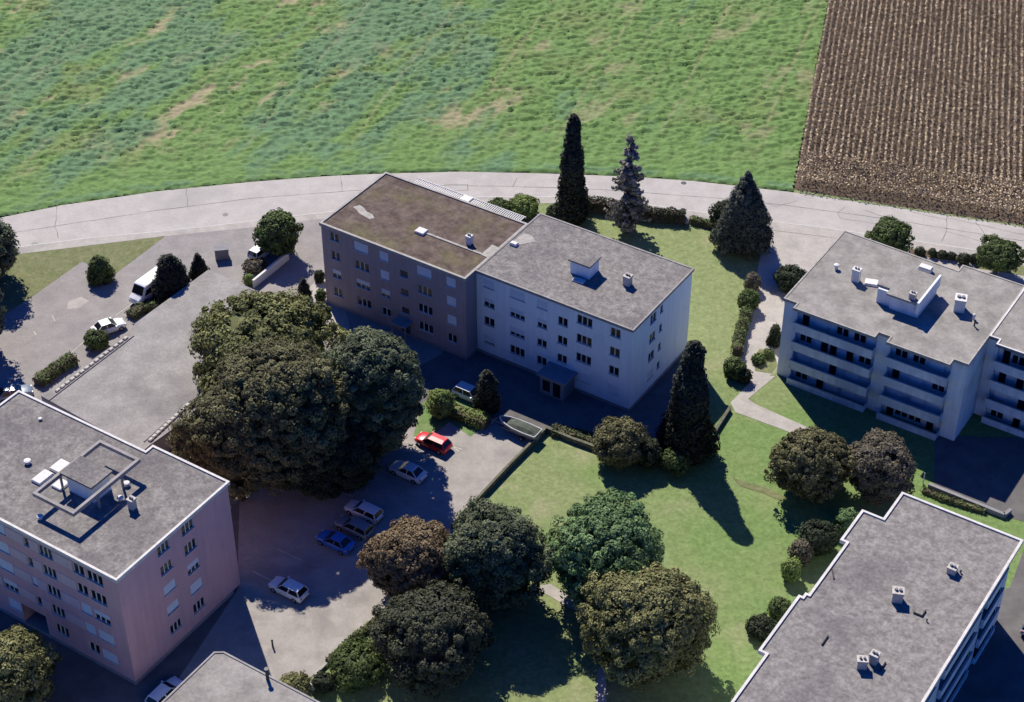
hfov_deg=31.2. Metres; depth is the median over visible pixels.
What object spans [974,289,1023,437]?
apartment block
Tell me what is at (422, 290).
window
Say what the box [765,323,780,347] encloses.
conifer bush
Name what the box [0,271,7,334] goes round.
broadleaf tree
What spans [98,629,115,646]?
window
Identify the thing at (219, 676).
apartment block
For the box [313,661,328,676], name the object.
garden wall
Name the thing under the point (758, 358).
bush
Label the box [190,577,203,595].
window
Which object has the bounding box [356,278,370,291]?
window
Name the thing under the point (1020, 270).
verge
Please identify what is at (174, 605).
window
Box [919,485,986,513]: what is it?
hedge
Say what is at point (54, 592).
window
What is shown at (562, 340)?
window
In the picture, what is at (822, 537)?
bush
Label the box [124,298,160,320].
hedge
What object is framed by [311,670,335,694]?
bush
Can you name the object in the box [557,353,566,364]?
window
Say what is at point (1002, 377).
window
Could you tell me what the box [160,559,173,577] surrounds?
window
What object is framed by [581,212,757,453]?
lawn
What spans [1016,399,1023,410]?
window
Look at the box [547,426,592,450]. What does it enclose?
garden wall
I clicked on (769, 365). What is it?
planting bed
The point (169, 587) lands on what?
window
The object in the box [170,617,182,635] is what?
window
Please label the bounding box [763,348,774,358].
bush
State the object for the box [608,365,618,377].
window
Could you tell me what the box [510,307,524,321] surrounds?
window
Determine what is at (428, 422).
island grass
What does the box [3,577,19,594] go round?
window
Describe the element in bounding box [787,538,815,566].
bush
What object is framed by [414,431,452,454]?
parked car
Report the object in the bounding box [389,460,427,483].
parked car
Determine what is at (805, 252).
driveway
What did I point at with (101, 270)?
conifer bush
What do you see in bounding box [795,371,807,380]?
window
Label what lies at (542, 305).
window
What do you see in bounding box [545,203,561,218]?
bush
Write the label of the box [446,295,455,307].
window
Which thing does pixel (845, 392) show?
window
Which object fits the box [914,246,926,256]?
bush
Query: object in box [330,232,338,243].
window
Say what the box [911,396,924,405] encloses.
window
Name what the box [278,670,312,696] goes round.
bush
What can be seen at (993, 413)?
window
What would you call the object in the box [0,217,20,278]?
broadleaf tree
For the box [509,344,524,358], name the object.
window
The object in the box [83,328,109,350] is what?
bush
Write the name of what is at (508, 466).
garden wall
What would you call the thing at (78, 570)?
window
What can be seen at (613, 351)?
window
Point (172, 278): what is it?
conifer bush
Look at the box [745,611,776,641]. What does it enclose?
bush
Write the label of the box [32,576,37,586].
window
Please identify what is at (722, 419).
garden wall
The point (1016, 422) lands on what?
window
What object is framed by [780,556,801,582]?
bush
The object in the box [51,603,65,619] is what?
window
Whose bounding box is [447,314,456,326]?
window
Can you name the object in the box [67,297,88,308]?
asphalt patch
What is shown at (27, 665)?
broadleaf tree
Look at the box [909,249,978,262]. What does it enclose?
flower bed
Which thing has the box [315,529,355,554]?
parked car
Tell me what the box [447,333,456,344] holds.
window
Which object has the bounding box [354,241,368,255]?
window
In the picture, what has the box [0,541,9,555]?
window
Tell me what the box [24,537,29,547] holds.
window
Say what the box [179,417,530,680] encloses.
car park
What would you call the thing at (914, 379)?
window
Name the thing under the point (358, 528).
parked car
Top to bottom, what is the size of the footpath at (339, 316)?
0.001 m
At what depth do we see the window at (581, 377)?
209.88 m
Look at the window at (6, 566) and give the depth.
178.49 m
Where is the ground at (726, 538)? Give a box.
[0,2,1023,701]
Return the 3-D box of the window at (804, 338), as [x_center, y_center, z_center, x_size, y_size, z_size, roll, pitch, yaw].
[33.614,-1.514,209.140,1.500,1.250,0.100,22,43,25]
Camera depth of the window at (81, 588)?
172.45 m
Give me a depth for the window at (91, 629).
175.62 m
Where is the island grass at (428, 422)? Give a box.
[414,388,479,436]
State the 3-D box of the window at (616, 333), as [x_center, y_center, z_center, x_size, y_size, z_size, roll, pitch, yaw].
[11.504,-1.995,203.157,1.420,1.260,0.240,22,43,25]
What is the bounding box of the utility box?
[685,216,689,223]
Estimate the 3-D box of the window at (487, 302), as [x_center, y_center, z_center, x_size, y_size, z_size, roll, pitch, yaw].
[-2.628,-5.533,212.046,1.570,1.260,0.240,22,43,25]
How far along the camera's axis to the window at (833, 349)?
207.91 m
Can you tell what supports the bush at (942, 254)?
on the flower bed at (911, 251)
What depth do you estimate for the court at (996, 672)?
178.81 m
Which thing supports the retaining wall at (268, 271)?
on the ramp island
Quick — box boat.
[499,415,541,439]
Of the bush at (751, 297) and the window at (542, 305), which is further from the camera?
the bush at (751, 297)
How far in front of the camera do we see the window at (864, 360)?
206.12 m
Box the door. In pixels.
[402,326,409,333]
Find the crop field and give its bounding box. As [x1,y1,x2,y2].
[0,0,828,216]
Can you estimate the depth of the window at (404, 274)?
214.56 m
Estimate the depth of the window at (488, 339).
215.40 m
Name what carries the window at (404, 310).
in the apartment block at (404, 256)
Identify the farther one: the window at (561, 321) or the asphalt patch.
the asphalt patch
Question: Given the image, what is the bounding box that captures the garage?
[41,270,260,451]
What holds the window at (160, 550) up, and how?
in the apartment block at (118, 555)
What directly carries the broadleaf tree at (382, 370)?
on the car park
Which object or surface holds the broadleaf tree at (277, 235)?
on the parking lot
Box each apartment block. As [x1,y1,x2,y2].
[0,390,240,684]
[162,651,319,701]
[319,172,527,359]
[475,213,694,411]
[731,492,1023,701]
[777,230,1023,440]
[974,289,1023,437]
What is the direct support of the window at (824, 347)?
in the apartment block at (876, 326)
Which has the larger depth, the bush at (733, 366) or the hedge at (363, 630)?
the bush at (733, 366)
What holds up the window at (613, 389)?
in the apartment block at (565, 310)
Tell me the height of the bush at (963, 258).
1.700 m
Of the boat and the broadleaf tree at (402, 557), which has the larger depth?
the boat
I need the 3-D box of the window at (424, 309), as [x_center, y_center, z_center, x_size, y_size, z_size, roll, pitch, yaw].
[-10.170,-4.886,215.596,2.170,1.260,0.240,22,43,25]
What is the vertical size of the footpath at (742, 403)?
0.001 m
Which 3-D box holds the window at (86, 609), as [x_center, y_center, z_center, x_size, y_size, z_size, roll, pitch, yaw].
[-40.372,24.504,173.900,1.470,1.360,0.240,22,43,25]
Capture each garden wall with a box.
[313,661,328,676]
[451,427,546,528]
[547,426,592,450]
[715,406,730,434]
[928,482,1011,517]
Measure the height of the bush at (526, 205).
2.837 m
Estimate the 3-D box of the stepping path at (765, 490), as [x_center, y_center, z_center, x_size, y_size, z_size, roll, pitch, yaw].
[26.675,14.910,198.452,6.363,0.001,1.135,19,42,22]
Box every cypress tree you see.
[555,113,591,225]
[655,339,720,465]
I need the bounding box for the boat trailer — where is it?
[491,417,540,441]
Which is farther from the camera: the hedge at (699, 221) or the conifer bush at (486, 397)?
the hedge at (699, 221)
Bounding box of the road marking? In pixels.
[34,303,460,580]
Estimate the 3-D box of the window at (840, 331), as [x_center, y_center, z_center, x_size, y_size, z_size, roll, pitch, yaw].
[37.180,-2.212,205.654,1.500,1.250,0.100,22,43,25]
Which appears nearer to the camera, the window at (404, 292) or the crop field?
the window at (404, 292)
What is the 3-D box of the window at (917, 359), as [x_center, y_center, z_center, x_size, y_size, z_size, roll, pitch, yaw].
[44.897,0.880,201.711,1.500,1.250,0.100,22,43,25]
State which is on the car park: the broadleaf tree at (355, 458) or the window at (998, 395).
the broadleaf tree at (355, 458)
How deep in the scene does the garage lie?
209.42 m
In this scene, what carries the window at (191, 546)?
in the apartment block at (118, 555)
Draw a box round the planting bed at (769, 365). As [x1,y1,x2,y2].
[754,349,777,373]
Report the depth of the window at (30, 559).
175.38 m
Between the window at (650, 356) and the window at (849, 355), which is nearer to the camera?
the window at (849, 355)
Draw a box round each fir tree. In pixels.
[603,135,651,232]
[708,170,773,257]
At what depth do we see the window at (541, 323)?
208.98 m
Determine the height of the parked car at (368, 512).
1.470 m
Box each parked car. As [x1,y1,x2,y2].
[0,383,33,402]
[90,317,126,333]
[145,676,182,701]
[247,245,268,258]
[268,576,309,602]
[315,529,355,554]
[334,515,374,540]
[344,499,383,523]
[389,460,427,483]
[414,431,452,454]
[451,381,476,402]
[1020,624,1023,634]
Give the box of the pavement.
[16,197,1023,264]
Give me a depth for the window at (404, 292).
216.19 m
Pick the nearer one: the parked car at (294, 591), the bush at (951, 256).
the parked car at (294, 591)
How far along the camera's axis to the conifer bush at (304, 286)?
224.75 m
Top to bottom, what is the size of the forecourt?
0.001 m
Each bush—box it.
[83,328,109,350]
[85,254,115,286]
[151,253,190,302]
[189,252,209,280]
[241,257,268,273]
[242,273,253,285]
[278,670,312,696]
[297,277,311,296]
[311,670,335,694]
[313,270,324,283]
[314,288,325,300]
[327,634,389,693]
[425,388,454,419]
[471,369,501,414]
[485,197,513,217]
[508,193,539,218]
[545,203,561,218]
[591,416,651,470]
[635,436,662,469]
[658,447,690,476]
[708,198,727,227]
[723,355,746,379]
[736,288,761,310]
[738,368,752,383]
[743,271,761,290]
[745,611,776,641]
[751,352,766,365]
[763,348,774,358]
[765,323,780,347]
[767,596,790,620]
[772,263,806,292]
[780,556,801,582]
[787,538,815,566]
[798,519,841,556]
[832,507,858,535]
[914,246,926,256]
[927,248,937,257]
[937,250,947,259]
[946,251,956,260]
[956,252,971,264]
[970,254,976,263]
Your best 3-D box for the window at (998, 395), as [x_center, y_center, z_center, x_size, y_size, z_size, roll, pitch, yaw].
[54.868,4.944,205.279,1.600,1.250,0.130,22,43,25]
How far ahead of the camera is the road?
241.83 m
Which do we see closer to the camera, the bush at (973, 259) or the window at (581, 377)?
the window at (581, 377)
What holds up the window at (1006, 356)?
in the apartment block at (1002, 379)
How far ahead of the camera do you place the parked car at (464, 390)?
209.82 m
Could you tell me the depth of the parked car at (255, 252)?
231.50 m
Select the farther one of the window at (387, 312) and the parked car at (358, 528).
the window at (387, 312)
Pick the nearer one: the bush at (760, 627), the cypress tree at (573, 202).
the bush at (760, 627)
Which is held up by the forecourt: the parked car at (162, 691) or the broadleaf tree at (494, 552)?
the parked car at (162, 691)
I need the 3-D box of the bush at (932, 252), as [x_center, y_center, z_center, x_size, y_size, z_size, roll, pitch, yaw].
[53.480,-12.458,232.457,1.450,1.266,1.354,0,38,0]
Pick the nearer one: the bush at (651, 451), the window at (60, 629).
the window at (60, 629)
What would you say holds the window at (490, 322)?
in the apartment block at (565, 310)
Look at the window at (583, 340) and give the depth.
206.65 m
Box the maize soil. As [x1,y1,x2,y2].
[793,0,1023,224]
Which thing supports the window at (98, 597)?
in the apartment block at (118, 555)
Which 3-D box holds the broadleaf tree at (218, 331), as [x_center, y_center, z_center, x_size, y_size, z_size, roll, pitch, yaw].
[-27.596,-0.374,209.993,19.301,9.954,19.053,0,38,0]
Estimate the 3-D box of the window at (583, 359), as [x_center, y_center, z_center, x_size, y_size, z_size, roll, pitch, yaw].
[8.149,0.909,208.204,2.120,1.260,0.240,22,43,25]
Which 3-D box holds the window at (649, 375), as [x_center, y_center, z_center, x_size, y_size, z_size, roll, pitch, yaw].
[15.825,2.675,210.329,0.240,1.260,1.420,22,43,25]
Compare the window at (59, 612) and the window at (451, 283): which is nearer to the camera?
the window at (59, 612)
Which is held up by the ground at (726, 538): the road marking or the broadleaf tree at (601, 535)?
the broadleaf tree at (601, 535)
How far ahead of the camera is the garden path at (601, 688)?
176.27 m
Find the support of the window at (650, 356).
in the apartment block at (565, 310)
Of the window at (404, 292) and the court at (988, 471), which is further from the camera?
the window at (404, 292)
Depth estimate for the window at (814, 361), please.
210.06 m
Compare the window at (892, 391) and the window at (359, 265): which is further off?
the window at (359, 265)
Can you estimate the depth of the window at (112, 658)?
176.41 m
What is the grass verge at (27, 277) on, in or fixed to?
on the ground at (726, 538)
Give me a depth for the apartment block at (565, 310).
209.48 m
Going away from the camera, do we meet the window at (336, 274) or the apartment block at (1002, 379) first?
the apartment block at (1002, 379)
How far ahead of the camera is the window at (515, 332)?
212.12 m
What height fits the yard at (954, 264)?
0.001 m
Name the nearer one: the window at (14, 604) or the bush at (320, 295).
the window at (14, 604)
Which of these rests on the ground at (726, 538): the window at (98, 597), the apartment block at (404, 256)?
the apartment block at (404, 256)
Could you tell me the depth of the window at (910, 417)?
206.60 m
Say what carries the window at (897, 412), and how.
in the apartment block at (876, 326)
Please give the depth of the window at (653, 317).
205.52 m
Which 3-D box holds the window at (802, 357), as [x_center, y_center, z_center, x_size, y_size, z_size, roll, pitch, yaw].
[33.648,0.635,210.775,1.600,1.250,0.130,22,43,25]
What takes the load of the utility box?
on the lawn at (718, 281)
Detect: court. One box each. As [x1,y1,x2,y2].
[934,436,1023,520]
[946,551,1023,701]
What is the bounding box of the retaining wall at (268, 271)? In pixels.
[252,253,288,287]
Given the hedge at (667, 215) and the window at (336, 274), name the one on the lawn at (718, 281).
the hedge at (667, 215)
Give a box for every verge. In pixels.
[0,237,163,314]
[975,262,1023,275]
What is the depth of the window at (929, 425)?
205.89 m
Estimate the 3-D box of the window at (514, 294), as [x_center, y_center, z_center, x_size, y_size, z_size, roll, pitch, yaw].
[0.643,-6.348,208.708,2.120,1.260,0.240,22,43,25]
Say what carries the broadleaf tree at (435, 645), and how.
on the ground at (726, 538)
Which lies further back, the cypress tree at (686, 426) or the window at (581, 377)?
the window at (581, 377)
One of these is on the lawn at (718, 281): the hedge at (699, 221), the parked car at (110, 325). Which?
the hedge at (699, 221)
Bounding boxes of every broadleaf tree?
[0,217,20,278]
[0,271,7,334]
[0,623,62,701]
[165,387,282,501]
[187,286,352,401]
[194,335,358,496]
[252,207,303,255]
[280,408,383,500]
[317,326,427,456]
[355,514,453,600]
[368,577,496,700]
[440,495,557,612]
[542,486,664,612]
[576,561,721,691]
[764,425,856,503]
[844,427,916,505]
[864,215,914,251]
[974,233,1023,273]
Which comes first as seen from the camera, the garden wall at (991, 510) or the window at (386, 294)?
the garden wall at (991, 510)
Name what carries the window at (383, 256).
in the apartment block at (404, 256)
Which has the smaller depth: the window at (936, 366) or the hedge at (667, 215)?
the window at (936, 366)
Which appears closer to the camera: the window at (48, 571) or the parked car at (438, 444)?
the window at (48, 571)
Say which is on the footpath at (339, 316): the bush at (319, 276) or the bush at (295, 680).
the bush at (319, 276)
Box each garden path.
[540,584,589,612]
[596,667,605,701]
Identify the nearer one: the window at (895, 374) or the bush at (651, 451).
the bush at (651, 451)
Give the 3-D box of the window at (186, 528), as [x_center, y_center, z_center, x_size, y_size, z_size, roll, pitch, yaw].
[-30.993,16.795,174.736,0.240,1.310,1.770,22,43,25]
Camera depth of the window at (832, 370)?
209.49 m
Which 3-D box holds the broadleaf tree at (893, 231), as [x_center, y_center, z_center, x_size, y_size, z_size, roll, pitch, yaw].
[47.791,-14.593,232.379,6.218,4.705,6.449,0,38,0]
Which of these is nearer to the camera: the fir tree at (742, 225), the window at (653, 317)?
the window at (653, 317)
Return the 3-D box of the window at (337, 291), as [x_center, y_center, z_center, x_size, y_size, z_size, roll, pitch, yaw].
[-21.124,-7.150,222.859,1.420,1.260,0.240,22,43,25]
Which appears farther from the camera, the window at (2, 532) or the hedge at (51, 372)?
the hedge at (51, 372)
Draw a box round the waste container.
[214,244,228,260]
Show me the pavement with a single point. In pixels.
(803, 229)
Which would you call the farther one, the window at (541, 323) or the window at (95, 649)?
the window at (541, 323)
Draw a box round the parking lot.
[0,203,479,400]
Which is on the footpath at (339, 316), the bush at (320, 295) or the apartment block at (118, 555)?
the bush at (320, 295)
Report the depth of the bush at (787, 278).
225.38 m
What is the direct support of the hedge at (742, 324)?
on the lawn at (718, 281)
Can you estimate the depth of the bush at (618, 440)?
198.84 m
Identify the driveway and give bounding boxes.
[741,231,836,381]
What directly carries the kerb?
on the pavement
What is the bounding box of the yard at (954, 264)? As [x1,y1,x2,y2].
[908,248,1023,284]
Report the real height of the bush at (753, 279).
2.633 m
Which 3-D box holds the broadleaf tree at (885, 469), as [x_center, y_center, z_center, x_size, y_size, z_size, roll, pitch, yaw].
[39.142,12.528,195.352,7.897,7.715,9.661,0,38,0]
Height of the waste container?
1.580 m
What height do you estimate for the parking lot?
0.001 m
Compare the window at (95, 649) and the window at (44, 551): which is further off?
the window at (95, 649)
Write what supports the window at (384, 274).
in the apartment block at (404, 256)
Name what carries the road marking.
on the car park
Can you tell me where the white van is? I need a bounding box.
[129,267,156,304]
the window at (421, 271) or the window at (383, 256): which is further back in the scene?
the window at (383, 256)
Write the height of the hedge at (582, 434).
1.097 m
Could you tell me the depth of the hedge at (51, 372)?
213.34 m
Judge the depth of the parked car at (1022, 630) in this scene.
180.93 m
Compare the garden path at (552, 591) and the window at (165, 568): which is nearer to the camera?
the window at (165, 568)
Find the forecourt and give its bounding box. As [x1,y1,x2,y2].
[0,350,678,701]
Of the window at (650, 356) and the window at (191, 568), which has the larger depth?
the window at (650, 356)
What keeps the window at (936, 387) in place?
in the apartment block at (876, 326)
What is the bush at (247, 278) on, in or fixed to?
on the parking lot
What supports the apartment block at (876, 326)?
on the ground at (726, 538)
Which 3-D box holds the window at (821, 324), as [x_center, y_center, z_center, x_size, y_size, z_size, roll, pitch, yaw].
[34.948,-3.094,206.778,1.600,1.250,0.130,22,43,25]
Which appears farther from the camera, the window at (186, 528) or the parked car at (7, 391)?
the parked car at (7, 391)
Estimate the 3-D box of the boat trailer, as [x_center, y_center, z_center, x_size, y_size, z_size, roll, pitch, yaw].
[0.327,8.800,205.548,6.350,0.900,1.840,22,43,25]
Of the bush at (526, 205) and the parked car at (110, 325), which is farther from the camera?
the bush at (526, 205)
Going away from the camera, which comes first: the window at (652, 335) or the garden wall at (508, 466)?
the garden wall at (508, 466)
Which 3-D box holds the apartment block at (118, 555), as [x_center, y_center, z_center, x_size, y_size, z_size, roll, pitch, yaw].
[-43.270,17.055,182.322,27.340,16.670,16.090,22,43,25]
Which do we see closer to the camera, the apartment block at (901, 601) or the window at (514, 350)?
the apartment block at (901, 601)
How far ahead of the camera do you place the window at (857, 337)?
204.84 m
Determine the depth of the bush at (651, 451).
199.33 m
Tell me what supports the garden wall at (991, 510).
on the ground at (726, 538)
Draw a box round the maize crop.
[795,0,1023,215]
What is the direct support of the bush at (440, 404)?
on the island grass at (428, 422)
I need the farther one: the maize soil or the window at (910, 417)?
the maize soil
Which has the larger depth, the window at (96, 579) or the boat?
the boat
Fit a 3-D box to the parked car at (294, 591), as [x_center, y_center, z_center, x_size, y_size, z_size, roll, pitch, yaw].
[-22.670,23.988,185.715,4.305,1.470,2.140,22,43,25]
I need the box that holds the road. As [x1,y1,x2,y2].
[0,172,1023,253]
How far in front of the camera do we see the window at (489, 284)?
210.41 m
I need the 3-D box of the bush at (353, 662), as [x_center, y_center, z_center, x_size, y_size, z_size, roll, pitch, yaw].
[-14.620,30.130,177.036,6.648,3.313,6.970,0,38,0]
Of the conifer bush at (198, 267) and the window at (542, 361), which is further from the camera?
the conifer bush at (198, 267)
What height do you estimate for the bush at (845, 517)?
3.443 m
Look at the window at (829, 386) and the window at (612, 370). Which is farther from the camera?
the window at (829, 386)
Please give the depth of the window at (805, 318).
207.81 m
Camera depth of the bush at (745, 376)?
212.09 m
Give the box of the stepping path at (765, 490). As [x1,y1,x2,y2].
[734,478,785,500]
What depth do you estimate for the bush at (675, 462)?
199.24 m
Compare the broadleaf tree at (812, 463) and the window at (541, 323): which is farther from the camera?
the window at (541, 323)
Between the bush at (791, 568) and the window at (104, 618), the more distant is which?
the bush at (791, 568)
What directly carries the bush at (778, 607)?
on the ground at (726, 538)
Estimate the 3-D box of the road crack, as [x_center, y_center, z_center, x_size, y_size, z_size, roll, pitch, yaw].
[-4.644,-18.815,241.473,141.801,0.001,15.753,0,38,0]
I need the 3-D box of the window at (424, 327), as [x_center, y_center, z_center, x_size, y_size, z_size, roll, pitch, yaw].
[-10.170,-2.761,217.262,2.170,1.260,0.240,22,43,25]
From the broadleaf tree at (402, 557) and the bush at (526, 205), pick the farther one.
the bush at (526, 205)
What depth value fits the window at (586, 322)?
204.99 m
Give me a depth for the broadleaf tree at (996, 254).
226.91 m
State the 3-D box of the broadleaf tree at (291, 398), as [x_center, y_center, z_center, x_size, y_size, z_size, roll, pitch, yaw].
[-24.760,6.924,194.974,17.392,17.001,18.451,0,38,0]
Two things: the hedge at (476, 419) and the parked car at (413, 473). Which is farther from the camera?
the hedge at (476, 419)
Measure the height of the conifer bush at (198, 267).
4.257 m
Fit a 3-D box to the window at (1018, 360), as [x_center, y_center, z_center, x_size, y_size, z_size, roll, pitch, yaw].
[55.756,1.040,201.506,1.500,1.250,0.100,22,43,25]
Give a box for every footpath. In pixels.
[309,278,349,340]
[731,376,807,431]
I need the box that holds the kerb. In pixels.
[19,196,975,249]
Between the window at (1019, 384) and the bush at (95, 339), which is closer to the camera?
the window at (1019, 384)
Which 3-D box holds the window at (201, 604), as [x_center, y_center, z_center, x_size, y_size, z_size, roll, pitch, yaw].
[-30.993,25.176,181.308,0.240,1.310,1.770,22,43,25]
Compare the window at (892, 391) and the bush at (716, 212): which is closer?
the window at (892, 391)
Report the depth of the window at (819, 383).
211.70 m
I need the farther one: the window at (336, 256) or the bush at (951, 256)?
the bush at (951, 256)
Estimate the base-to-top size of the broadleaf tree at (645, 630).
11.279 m
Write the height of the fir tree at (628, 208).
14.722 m
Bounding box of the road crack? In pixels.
[19,176,1021,240]
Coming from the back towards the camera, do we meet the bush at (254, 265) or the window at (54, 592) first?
the bush at (254, 265)
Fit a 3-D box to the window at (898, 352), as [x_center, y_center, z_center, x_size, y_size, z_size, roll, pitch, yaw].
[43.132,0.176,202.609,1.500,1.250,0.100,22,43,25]
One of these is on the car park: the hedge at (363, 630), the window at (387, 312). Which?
the hedge at (363, 630)
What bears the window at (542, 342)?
in the apartment block at (565, 310)
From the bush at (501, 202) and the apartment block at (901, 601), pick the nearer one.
the apartment block at (901, 601)
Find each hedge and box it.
[32,350,79,387]
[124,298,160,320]
[325,617,375,663]
[448,399,490,430]
[551,423,597,442]
[588,195,686,225]
[689,215,754,261]
[730,303,753,356]
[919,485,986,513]
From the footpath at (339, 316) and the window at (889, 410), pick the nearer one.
the window at (889, 410)
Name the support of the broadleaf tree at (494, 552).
on the ground at (726, 538)
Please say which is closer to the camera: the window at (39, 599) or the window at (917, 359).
the window at (39, 599)
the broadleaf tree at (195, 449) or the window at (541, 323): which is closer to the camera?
the broadleaf tree at (195, 449)
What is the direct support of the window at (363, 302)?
in the apartment block at (404, 256)
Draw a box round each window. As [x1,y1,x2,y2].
[0,524,5,535]
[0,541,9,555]
[0,559,14,574]
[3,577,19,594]
[8,597,23,613]
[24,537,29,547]
[28,557,33,567]
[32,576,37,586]
[37,596,42,606]
[38,544,52,561]
[43,564,57,580]
[47,584,61,600]
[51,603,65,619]
[56,623,69,639]
[73,562,84,577]
[77,582,88,597]
[81,602,92,617]
[85,622,96,636]
[86,569,103,587]
[89,641,100,656]
[90,589,107,607]
[94,609,110,626]
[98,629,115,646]
[102,648,118,665]
[157,539,170,557]
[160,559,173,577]
[164,579,176,596]
[167,598,179,616]
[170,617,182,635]
[181,518,194,537]
[184,538,197,556]
[187,557,199,576]
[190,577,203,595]
[193,596,205,615]
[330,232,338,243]
[331,250,339,261]
[332,269,341,280]
[334,287,342,298]
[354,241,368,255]
[355,260,369,273]
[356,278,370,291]
[357,296,371,309]
[379,250,388,263]
[380,269,389,281]
[381,288,390,299]
[382,306,390,317]
[399,269,408,279]
[399,287,408,297]
[400,306,409,316]
[416,265,431,279]
[417,284,432,298]
[418,303,432,316]
[419,321,432,334]
[446,276,455,289]
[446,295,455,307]
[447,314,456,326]
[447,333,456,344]
[483,278,493,290]
[483,297,494,309]
[484,316,494,328]
[484,334,494,346]
[509,326,524,340]
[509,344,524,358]
[510,288,524,302]
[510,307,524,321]
[536,318,546,330]
[536,355,545,366]
[537,299,547,311]
[537,337,546,348]
[557,316,567,327]
[557,335,566,346]
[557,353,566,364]
[575,352,590,366]
[575,371,590,384]
[576,314,592,328]
[576,333,591,347]
[607,384,617,395]
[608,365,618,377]
[609,327,620,339]
[609,346,619,358]
[647,368,652,381]
[648,349,653,363]
[649,331,655,344]
[650,312,656,325]
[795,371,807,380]
[797,352,810,362]
[800,334,812,343]
[802,314,810,326]
[811,358,824,368]
[814,318,827,329]
[815,379,823,389]
[820,341,828,353]
[824,382,837,391]
[828,364,836,375]
[829,345,837,356]
[836,326,849,337]
[842,388,854,398]
[845,351,854,362]
[845,370,858,380]
[853,332,866,343]
[858,355,871,365]
[885,406,893,415]
[888,387,902,396]
[891,368,900,379]
[894,409,907,418]
[895,348,907,358]
[908,414,920,423]
[909,374,922,384]
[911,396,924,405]
[912,354,925,365]
[925,421,933,430]
[930,361,944,372]
[931,383,944,392]
[990,409,1003,419]
[994,391,1008,401]
[997,372,1006,383]
[1001,350,1011,364]
[1011,354,1023,366]
[1011,417,1020,427]
[1014,378,1023,389]
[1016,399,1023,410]
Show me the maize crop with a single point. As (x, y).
(917, 86)
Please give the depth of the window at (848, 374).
208.27 m
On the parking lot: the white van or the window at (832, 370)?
the white van

